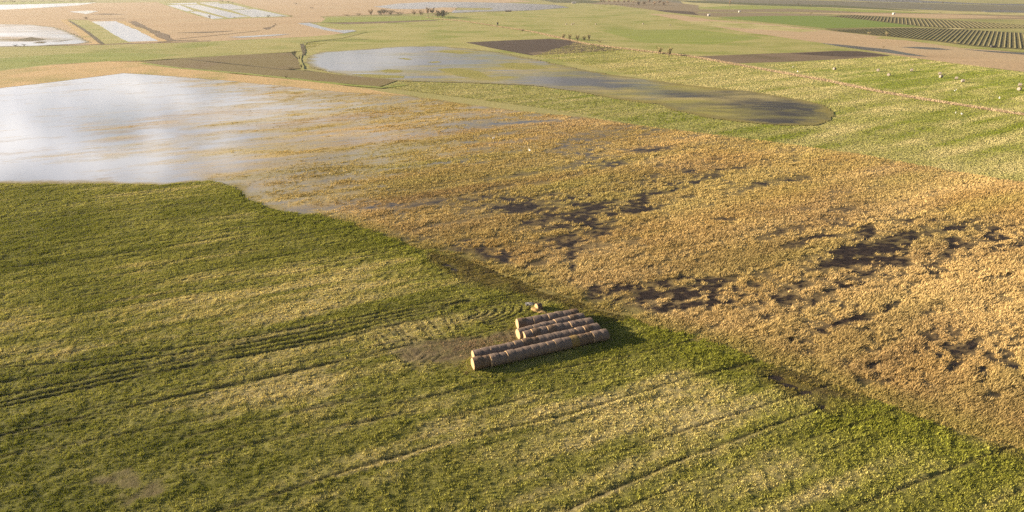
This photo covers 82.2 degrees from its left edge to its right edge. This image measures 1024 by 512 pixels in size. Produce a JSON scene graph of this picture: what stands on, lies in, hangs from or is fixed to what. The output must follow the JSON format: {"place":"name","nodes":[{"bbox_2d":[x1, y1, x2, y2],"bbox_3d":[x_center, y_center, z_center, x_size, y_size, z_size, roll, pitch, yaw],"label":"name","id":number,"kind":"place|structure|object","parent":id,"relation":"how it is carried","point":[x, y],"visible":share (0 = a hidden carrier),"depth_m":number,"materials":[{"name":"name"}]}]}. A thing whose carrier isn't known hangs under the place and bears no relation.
{"place":"outdoors","nodes":[
{"label":"outdoors","id":0,"kind":"place"},
{"bbox_2d":[0,24,87,46],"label":"marsh pond","id":1,"kind":"structure","parent":0,"point":[11,34],"depth_m":598.82,"materials":[{"name":"liquid"}]},
{"bbox_2d":[19,37,44,40],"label":"reed islet","id":2,"kind":"object","parent":1,"relation":"on","point":[31,39],"visible":1,"depth_m":555.43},
{"bbox_2d":[0,2,96,9],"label":"pond","id":3,"kind":"structure","parent":0,"point":[15,6],"depth_m":1438.01,"materials":[{"name":"grey liquid"}]},
{"bbox_2d":[69,20,129,44],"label":"field","id":4,"kind":"structure","parent":0,"point":[102,34],"depth_m":637.39,"materials":[{"name":"plant"}]},
{"bbox_2d":[92,21,157,41],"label":"pond","id":5,"kind":"structure","parent":0,"point":[124,32],"depth_m":650.68,"materials":[{"name":"grey liquid"}]},
{"bbox_2d":[129,22,173,40],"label":"reed bank","id":6,"kind":"structure","parent":0,"point":[158,34],"depth_m":629.04,"materials":[{"name":"plant"}]},
{"bbox_2d":[168,5,192,10],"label":"fish pond","id":7,"kind":"structure","parent":0,"point":[181,7],"depth_m":1314.80,"materials":[{"name":"grey liquid"}]},
{"bbox_2d":[0,61,407,95],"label":"reed strip","id":8,"kind":"object","parent":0,"point":[35,75],"visible":1,"depth_m":340.98,"materials":[{"name":"plant"}]},
{"bbox_2d":[191,11,222,18],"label":"fish pond","id":9,"kind":"structure","parent":0,"point":[206,15],"depth_m":980.77,"materials":[{"name":"grey liquid"}]},
{"bbox_2d":[184,5,247,17],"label":"fish pond","id":10,"kind":"structure","parent":0,"point":[217,12],"depth_m":1123.32,"materials":[{"name":"grey liquid"}]},
{"bbox_2d":[159,1,290,19],"bbox_3d":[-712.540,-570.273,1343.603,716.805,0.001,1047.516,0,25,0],"label":"fish pond bank","id":11,"kind":"structure","parent":0,"point":[167,3],"depth_m":1261.27,"materials":[{"name":"soil"}]},
{"bbox_2d":[205,4,247,9],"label":"fish pond","id":12,"kind":"structure","parent":0,"point":[228,6],"depth_m":1372.81,"materials":[{"name":"grey liquid"}]},
{"bbox_2d":[182,52,300,68],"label":"fallow field","id":13,"kind":"structure","parent":0,"point":[281,60],"depth_m":408.68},
{"bbox_2d":[179,58,315,71],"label":"ditch","id":14,"kind":"object","parent":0,"point":[246,65],"visible":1,"depth_m":378.51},
{"bbox_2d":[232,9,284,16],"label":"fish pond","id":15,"kind":"structure","parent":0,"point":[253,12],"depth_m":1046.94,"materials":[{"name":"grey liquid"}]},
{"bbox_2d":[145,59,395,86],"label":"fallow field","id":16,"kind":"structure","parent":0,"point":[306,75],"depth_m":348.61,"materials":[{"name":"plant"}]},
{"bbox_2d":[139,63,404,87],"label":"verge","id":17,"kind":"structure","parent":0,"point":[275,76],"depth_m":329.90,"materials":[{"name":"plant"}]},
{"bbox_2d":[298,23,354,32],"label":"pond","id":18,"kind":"structure","parent":0,"point":[323,28],"depth_m":693.82,"materials":[{"name":"grey liquid"}]},
{"bbox_2d":[351,74,404,77],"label":"grass islet","id":19,"kind":"object","parent":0,"point":[380,76],"depth_m":333.29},
{"bbox_2d":[334,20,435,23],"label":"field","id":20,"kind":"structure","parent":0,"point":[381,22],"depth_m":803.29,"materials":[{"name":"plant"}]},
{"bbox_2d":[438,68,491,78],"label":"grass islet","id":21,"kind":"object","parent":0,"point":[466,73],"depth_m":348.36,"materials":[{"name":"plant"}]},
{"bbox_2d":[376,2,567,12],"bbox_3d":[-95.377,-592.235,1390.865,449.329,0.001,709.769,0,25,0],"label":"pond","id":22,"kind":"structure","parent":0,"point":[498,6],"depth_m":1372.09,"materials":[{"name":"grey liquid"}]},
{"bbox_2d":[0,180,1023,511],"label":"meadow","id":23,"kind":"structure","parent":0,"point":[126,477],"depth_m":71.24,"materials":[{"name":"plant"}]},
{"bbox_2d":[471,356,482,369],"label":"round bale","id":24,"kind":"object","parent":23,"relation":"on","point":[476,362],"visible":1,"depth_m":79.46,"materials":[{"name":"plant"}]},
{"bbox_2d":[471,349,482,356],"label":"round bale","id":25,"kind":"object","parent":23,"relation":"on","point":[476,352],"visible":0.46,"depth_m":81.24,"materials":[{"name":"plant"}]},
{"bbox_2d":[480,346,490,354],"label":"round bale","id":26,"kind":"object","parent":23,"relation":"on","point":[486,350],"visible":0.4,"depth_m":81.62,"materials":[{"name":"plant"}]},
{"bbox_2d":[481,355,490,367],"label":"round bale","id":27,"kind":"object","parent":23,"relation":"on","point":[486,359],"visible":0.82,"depth_m":79.89,"materials":[{"name":"plant"}]},
{"bbox_2d":[441,264,542,296],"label":"mud","id":28,"kind":"structure","parent":23,"relation":"on","point":[452,269],"depth_m":108.49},
{"bbox_2d":[488,353,500,366],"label":"round bale","id":29,"kind":"object","parent":23,"relation":"on","point":[495,359],"visible":0.84,"depth_m":80.10,"materials":[{"name":"plant"}]},
{"bbox_2d":[489,345,499,353],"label":"round bale","id":30,"kind":"object","parent":23,"relation":"on","point":[494,349],"visible":0.49,"depth_m":81.98,"materials":[{"name":"plant"}]},
{"bbox_2d":[498,343,507,351],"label":"round bale","id":31,"kind":"object","parent":23,"relation":"on","point":[502,347],"visible":0.44,"depth_m":82.42,"materials":[{"name":"plant"}]},
{"bbox_2d":[498,352,508,364],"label":"round bale","id":32,"kind":"object","parent":23,"relation":"on","point":[504,358],"visible":0.76,"depth_m":80.56,"materials":[{"name":"plant"}]},
{"bbox_2d":[504,349,516,361],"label":"round bale","id":33,"kind":"object","parent":23,"relation":"on","point":[512,354],"visible":0.83,"depth_m":80.97,"materials":[{"name":"plant"}]},
{"bbox_2d":[505,342,515,349],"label":"round bale","id":34,"kind":"object","parent":23,"relation":"on","point":[511,345],"visible":0.41,"depth_m":82.83,"materials":[{"name":"plant"}]},
{"bbox_2d":[512,340,523,347],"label":"round bale","id":35,"kind":"object","parent":23,"relation":"on","point":[519,343],"visible":0.46,"depth_m":83.22,"materials":[{"name":"plant"}]},
{"bbox_2d":[514,347,524,360],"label":"round bale","id":36,"kind":"object","parent":23,"relation":"on","point":[520,352],"visible":0.86,"depth_m":81.38,"materials":[{"name":"plant"}]},
{"bbox_2d":[515,327,526,338],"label":"round bale","id":37,"kind":"object","parent":23,"relation":"on","point":[519,333],"visible":0.73,"depth_m":86.49,"materials":[{"name":"plant"}]},
{"bbox_2d":[516,317,526,328],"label":"round bale","id":38,"kind":"object","parent":23,"relation":"on","point":[520,322],"visible":0.8,"depth_m":88.76,"materials":[{"name":"plant"}]},
{"bbox_2d":[430,322,618,374],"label":"loose straw","id":39,"kind":"object","parent":23,"relation":"on","point":[494,344],"visible":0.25,"depth_m":85.46,"materials":[{"name":"beige plant"}]},
{"bbox_2d":[520,337,531,345],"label":"round bale","id":40,"kind":"object","parent":23,"relation":"on","point":[527,341],"visible":0.52,"depth_m":83.64,"materials":[{"name":"plant"}]},
{"bbox_2d":[522,346,532,358],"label":"round bale","id":41,"kind":"object","parent":23,"relation":"on","point":[528,351],"visible":0.81,"depth_m":81.82,"materials":[{"name":"plant"}]},
{"bbox_2d":[523,330,533,337],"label":"round bale","id":42,"kind":"object","parent":23,"relation":"on","point":[528,333],"visible":0.61,"depth_m":85.68,"materials":[{"name":"plant"}]},
{"bbox_2d":[525,316,533,325],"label":"round bale","id":43,"kind":"object","parent":23,"relation":"on","point":[529,320],"visible":0.56,"depth_m":89.13,"materials":[{"name":"plant"}]},
{"bbox_2d":[529,344,540,356],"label":"round bale","id":44,"kind":"object","parent":23,"relation":"on","point":[536,349],"visible":0.86,"depth_m":82.20,"materials":[{"name":"plant"}]},
{"bbox_2d":[530,328,540,336],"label":"round bale","id":45,"kind":"object","parent":23,"relation":"on","point":[536,331],"visible":0.45,"depth_m":86.03,"materials":[{"name":"plant"}]},
{"bbox_2d":[532,315,541,323],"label":"round bale","id":46,"kind":"object","parent":23,"relation":"on","point":[537,318],"visible":0.45,"depth_m":89.36,"materials":[{"name":"plant"}]},
{"bbox_2d":[531,307,546,313],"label":"hay heap","id":47,"kind":"object","parent":23,"relation":"on","point":[539,311],"visible":0.93,"depth_m":94.02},
{"bbox_2d":[537,334,547,342],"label":"round bale","id":48,"kind":"object","parent":23,"relation":"on","point":[542,338],"visible":0.51,"depth_m":84.45,"materials":[{"name":"plant"}]},
{"bbox_2d":[538,342,548,354],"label":"round bale","id":49,"kind":"object","parent":23,"relation":"on","point":[544,347],"visible":0.81,"depth_m":82.62,"materials":[{"name":"plant"}]},
{"bbox_2d":[538,326,548,334],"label":"round bale","id":50,"kind":"object","parent":23,"relation":"on","point":[543,329],"visible":0.43,"depth_m":86.44,"materials":[{"name":"plant"}]},
{"bbox_2d":[545,333,555,340],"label":"round bale","id":51,"kind":"object","parent":23,"relation":"on","point":[550,336],"visible":0.41,"depth_m":84.80,"materials":[{"name":"plant"}]},
{"bbox_2d":[546,340,556,352],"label":"round bale","id":52,"kind":"object","parent":23,"relation":"on","point":[551,344],"visible":0.81,"depth_m":83.01,"materials":[{"name":"plant"}]},
{"bbox_2d":[546,325,556,332],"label":"round bale","id":53,"kind":"object","parent":23,"relation":"on","point":[551,328],"visible":0.41,"depth_m":86.75,"materials":[{"name":"plant"}]},
{"bbox_2d":[547,312,556,320],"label":"round bale","id":54,"kind":"object","parent":23,"relation":"on","point":[552,315],"visible":0.45,"depth_m":90.09,"materials":[{"name":"plant"}]},
{"bbox_2d":[553,323,563,330],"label":"round bale","id":55,"kind":"object","parent":23,"relation":"on","point":[559,326],"visible":0.45,"depth_m":87.22,"materials":[{"name":"plant"}]},
{"bbox_2d":[553,338,564,351],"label":"round bale","id":56,"kind":"object","parent":23,"relation":"on","point":[560,344],"visible":0.82,"depth_m":83.41,"materials":[{"name":"plant"}]},
{"bbox_2d":[562,337,571,349],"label":"round bale","id":57,"kind":"object","parent":23,"relation":"on","point":[567,342],"visible":0.82,"depth_m":83.77,"materials":[{"name":"plant"}]},
{"bbox_2d":[568,320,579,328],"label":"round bale","id":58,"kind":"object","parent":23,"relation":"on","point":[574,323],"visible":0.37,"depth_m":87.93,"materials":[{"name":"plant"}]},
{"bbox_2d":[569,335,579,347],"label":"round bale","id":59,"kind":"object","parent":23,"relation":"on","point":[575,339],"visible":0.76,"depth_m":84.22,"materials":[{"name":"plant"}]},
{"bbox_2d":[575,326,585,333],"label":"round bale","id":60,"kind":"object","parent":23,"relation":"on","point":[580,329],"visible":0.51,"depth_m":86.51,"materials":[{"name":"plant"}]},
{"bbox_2d":[577,334,586,346],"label":"round bale","id":61,"kind":"object","parent":23,"relation":"on","point":[583,339],"visible":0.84,"depth_m":84.68,"materials":[{"name":"plant"}]},
{"bbox_2d":[583,332,593,343],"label":"round bale","id":62,"kind":"object","parent":23,"relation":"on","point":[590,337],"visible":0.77,"depth_m":85.19,"materials":[{"name":"plant"}]},
{"bbox_2d":[590,330,601,342],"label":"round bale","id":63,"kind":"object","parent":23,"relation":"on","point":[597,334],"visible":0.83,"depth_m":85.48,"materials":[{"name":"plant"}]},
{"bbox_2d":[599,329,609,340],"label":"round bale","id":64,"kind":"object","parent":23,"relation":"on","point":[605,334],"visible":0.81,"depth_m":85.84,"materials":[{"name":"plant"}]},
{"bbox_2d":[767,369,827,409],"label":"mud","id":65,"kind":"structure","parent":23,"relation":"on","point":[779,378],"depth_m":76.96,"materials":[{"name":"soil"}]},
{"bbox_2d":[0,73,1023,447],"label":"flood water","id":66,"kind":"structure","parent":0,"point":[62,131],"depth_m":159.61,"materials":[{"name":"liquid"}]},
{"bbox_2d":[118,80,1023,449],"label":"reed bed","id":67,"kind":"object","parent":66,"relation":"in","point":[924,298],"visible":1,"depth_m":119.53,"materials":[{"name":"plant"}]},
{"bbox_2d":[0,0,1023,244],"bbox_3d":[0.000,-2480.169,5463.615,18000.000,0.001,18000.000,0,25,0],"label":"ground","id":68,"kind":"structure","parent":0,"point":[542,110],"depth_m":807.07,"materials":[{"name":"soil"}]},
{"bbox_2d":[0,1,86,3],"bbox_3d":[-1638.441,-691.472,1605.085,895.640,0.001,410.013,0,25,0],"label":"dike","id":69,"kind":"structure","parent":68,"relation":"on","point":[44,2],"depth_m":1671.38,"materials":[{"name":"plant"}]},
{"bbox_2d":[61,20,98,43],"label":"reed strip","id":70,"kind":"object","parent":68,"relation":"on","point":[86,36],"visible":0.95,"depth_m":624.45,"materials":[{"name":"plant"}]},
{"bbox_2d":[69,21,103,43],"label":"ditch","id":71,"kind":"object","parent":68,"relation":"in","point":[91,35],"visible":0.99,"depth_m":622.88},
{"bbox_2d":[0,52,174,69],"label":"pasture","id":72,"kind":"structure","parent":68,"relation":"on","point":[46,60],"depth_m":414.25,"materials":[{"name":"plant"}]},
{"bbox_2d":[14,41,195,46],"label":"ditch","id":73,"kind":"object","parent":68,"relation":"in","point":[120,43],"visible":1,"depth_m":518.36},
{"bbox_2d":[117,21,165,40],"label":"reed strip","id":74,"kind":"object","parent":68,"relation":"on","point":[146,32],"visible":0.92,"depth_m":664.60,"materials":[{"name":"plant"}]},
{"bbox_2d":[0,32,364,70],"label":"pasture","id":75,"kind":"structure","parent":68,"relation":"on","point":[184,52],"depth_m":478.53,"materials":[{"name":"plant"}]},
{"bbox_2d":[0,0,532,46],"bbox_3d":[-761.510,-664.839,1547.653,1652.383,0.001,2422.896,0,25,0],"label":"reed flat","id":76,"kind":"structure","parent":68,"relation":"on","point":[173,23],"depth_m":951.49,"materials":[{"name":"plant"}]},
{"bbox_2d":[238,34,284,37],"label":"puddle","id":77,"kind":"object","parent":76,"relation":"on","point":[259,35],"visible":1,"depth_m":598.57,"materials":[{"name":"grey liquid"}]},
{"bbox_2d":[298,52,341,74],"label":"reed strip","id":78,"kind":"object","parent":68,"relation":"on","point":[300,61],"visible":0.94,"depth_m":375.82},
{"bbox_2d":[320,16,456,22],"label":"pasture","id":79,"kind":"structure","parent":68,"relation":"on","point":[360,19],"depth_m":894.74,"materials":[{"name":"plant"}]},
{"bbox_2d":[0,4,1023,180],"bbox_3d":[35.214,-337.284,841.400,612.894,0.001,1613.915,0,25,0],"label":"pasture","id":80,"kind":"structure","parent":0,"point":[452,33],"depth_m":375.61,"materials":[{"name":"plant"}]},
{"bbox_2d":[498,63,545,69],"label":"grass islet","id":81,"kind":"object","parent":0,"point":[518,66],"depth_m":373.69,"materials":[{"name":"plant"}]},
{"bbox_2d":[466,39,619,54],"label":"ploughed field","id":82,"kind":"structure","parent":0,"point":[527,47],"depth_m":502.98,"materials":[{"name":"soil"}]},
{"bbox_2d":[529,52,575,54],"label":"ploughed field","id":83,"kind":"structure","parent":0,"point":[536,53],"depth_m":451.53,"materials":[{"name":"soil"}]},
{"bbox_2d":[303,46,833,124],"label":"flood pond","id":84,"kind":"structure","parent":0,"point":[737,105],"depth_m":319.64,"materials":[{"name":"liquid"}]},
{"bbox_2d":[436,50,471,53],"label":"grass islet","id":85,"kind":"object","parent":84,"relation":"in","point":[449,51],"depth_m":456.73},
{"bbox_2d":[544,0,602,2],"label":"field","id":86,"kind":"structure","parent":0,"point":[571,1],"depth_m":1771.15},
{"bbox_2d":[513,23,773,54],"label":"pasture","id":87,"kind":"structure","parent":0,"point":[609,39],"depth_m":529.65,"materials":[{"name":"plant"}]},
{"bbox_2d":[590,1,698,13],"bbox_3d":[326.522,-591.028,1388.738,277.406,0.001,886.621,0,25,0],"label":"ploughed field","id":88,"kind":"structure","parent":0,"point":[672,6],"depth_m":1441.92,"materials":[{"name":"soil"}]},
{"bbox_2d":[658,10,697,14],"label":"ploughed field","id":89,"kind":"structure","parent":0,"point":[685,12],"depth_m":1087.65,"materials":[{"name":"soil"}]},
{"bbox_2d":[598,29,760,44],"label":"pasture","id":90,"kind":"structure","parent":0,"point":[684,36],"depth_m":590.12,"materials":[{"name":"plant"}]},
{"bbox_2d":[455,20,1021,114],"bbox_3d":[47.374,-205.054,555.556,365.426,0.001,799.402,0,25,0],"label":"reed ditch","id":91,"kind":"object","parent":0,"point":[816,79],"visible":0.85,"depth_m":303.58,"materials":[{"name":"plant"}]},
{"bbox_2d":[425,17,1023,114],"bbox_3d":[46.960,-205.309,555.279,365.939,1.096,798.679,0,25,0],"label":"reed fringe","id":92,"kind":"object","parent":91,"relation":"on","point":[873,89],"visible":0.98,"depth_m":342.39,"materials":[{"name":"plant"}]},
{"bbox_2d":[688,21,818,31],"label":"field","id":93,"kind":"structure","parent":0,"point":[742,25],"depth_m":728.83,"materials":[{"name":"beige plant"}]},
{"bbox_2d":[698,13,830,15],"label":"field","id":94,"kind":"structure","parent":0,"point":[747,14],"depth_m":1016.75,"materials":[{"name":"plant"}]},
{"bbox_2d":[699,51,890,62],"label":"ploughed field","id":95,"kind":"structure","parent":0,"point":[768,57],"depth_m":421.03,"materials":[{"name":"soil"}]},
{"bbox_2d":[674,0,915,10],"bbox_3d":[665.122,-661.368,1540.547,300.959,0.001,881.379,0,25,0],"label":"field","id":96,"kind":"structure","parent":0,"point":[802,5],"depth_m":1443.13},
{"bbox_2d":[701,5,921,12],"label":"field","id":97,"kind":"structure","parent":0,"point":[781,7],"depth_m":1266.28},
{"bbox_2d":[718,16,919,27],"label":"crop field","id":98,"kind":"structure","parent":0,"point":[825,22],"depth_m":825.92,"materials":[{"name":"plant"}]},
{"bbox_2d":[635,0,1023,12],"bbox_3d":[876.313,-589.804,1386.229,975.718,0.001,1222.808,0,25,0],"label":"field","id":99,"kind":"structure","parent":0,"point":[958,7],"depth_m":1514.00,"materials":[{"name":"plant"}]},
{"bbox_2d":[651,14,1023,71],"bbox_3d":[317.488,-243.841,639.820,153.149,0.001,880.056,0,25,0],"label":"fallow field","id":100,"kind":"structure","parent":0,"point":[1005,61],"depth_m":495.65,"materials":[{"name":"soil"}]},
{"bbox_2d":[823,43,926,56],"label":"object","id":101,"kind":"object","parent":100,"relation":"on","point":[877,49],"visible":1,"depth_m":472.51,"materials":[{"name":"grey liquid"}]},
{"bbox_2d":[904,47,950,49],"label":"puddle","id":102,"kind":"object","parent":100,"relation":"on","point":[931,48],"visible":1,"depth_m":479.93,"materials":[{"name":"grey liquid"}]},
{"bbox_2d":[966,49,1023,54],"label":"puddle","id":103,"kind":"object","parent":100,"relation":"on","point":[1001,52],"visible":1,"depth_m":451.86,"materials":[{"name":"grey liquid"}]},
{"bbox_2d":[794,51,889,56],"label":"ploughed field","id":104,"kind":"structure","parent":0,"point":[846,53],"depth_m":445.22,"materials":[{"name":"soil"}]},
{"bbox_2d":[681,0,1023,14],"bbox_3d":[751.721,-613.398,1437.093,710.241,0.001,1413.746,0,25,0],"label":"field","id":105,"kind":"structure","parent":0,"point":[700,5],"depth_m":1128.37,"materials":[{"name":"green plant"}]},
{"bbox_2d":[698,9,1023,16],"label":"field","id":106,"kind":"structure","parent":0,"point":[779,10],"depth_m":1128.02,"materials":[{"name":"plant"}]},
{"bbox_2d":[765,56,1023,111],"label":"hay meadow","id":107,"kind":"structure","parent":0,"point":[890,90],"depth_m":338.13,"materials":[{"name":"plant"}]},
{"bbox_2d":[803,64,1023,90],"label":"hay meadow","id":108,"kind":"structure","parent":0,"point":[907,75],"depth_m":330.87,"materials":[{"name":"plant"}]},
{"bbox_2d":[811,13,1023,18],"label":"field","id":109,"kind":"structure","parent":0,"point":[943,16],"depth_m":984.67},
{"bbox_2d":[827,28,1023,48],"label":"vineyard ground","id":110,"kind":"structure","parent":0,"point":[984,39],"depth_m":601.27,"materials":[{"name":"soil"}]},
{"bbox_2d":[830,15,1023,27],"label":"vineyard ground","id":111,"kind":"structure","parent":0,"point":[917,23],"depth_m":804.38,"materials":[{"name":"soil"}]},
{"bbox_2d":[849,0,1023,5],"bbox_3d":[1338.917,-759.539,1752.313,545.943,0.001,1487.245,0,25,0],"label":"lake","id":112,"kind":"structure","parent":0,"point":[916,1],"depth_m":1677.50,"materials":[{"name":"grey liquid"}]},
{"bbox_2d":[878,36,1023,51],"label":"field","id":113,"kind":"structure","parent":0,"point":[941,43],"depth_m":511.72,"materials":[{"name":"soil"}]},
{"bbox_2d":[957,18,1023,18],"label":"field","id":114,"kind":"structure","parent":0,"point":[990,18],"depth_m":898.96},
{"bbox_2d":[983,10,1023,12],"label":"pond","id":115,"kind":"structure","parent":0,"point":[1013,11],"depth_m":1127.55,"materials":[{"name":"grey liquid"}]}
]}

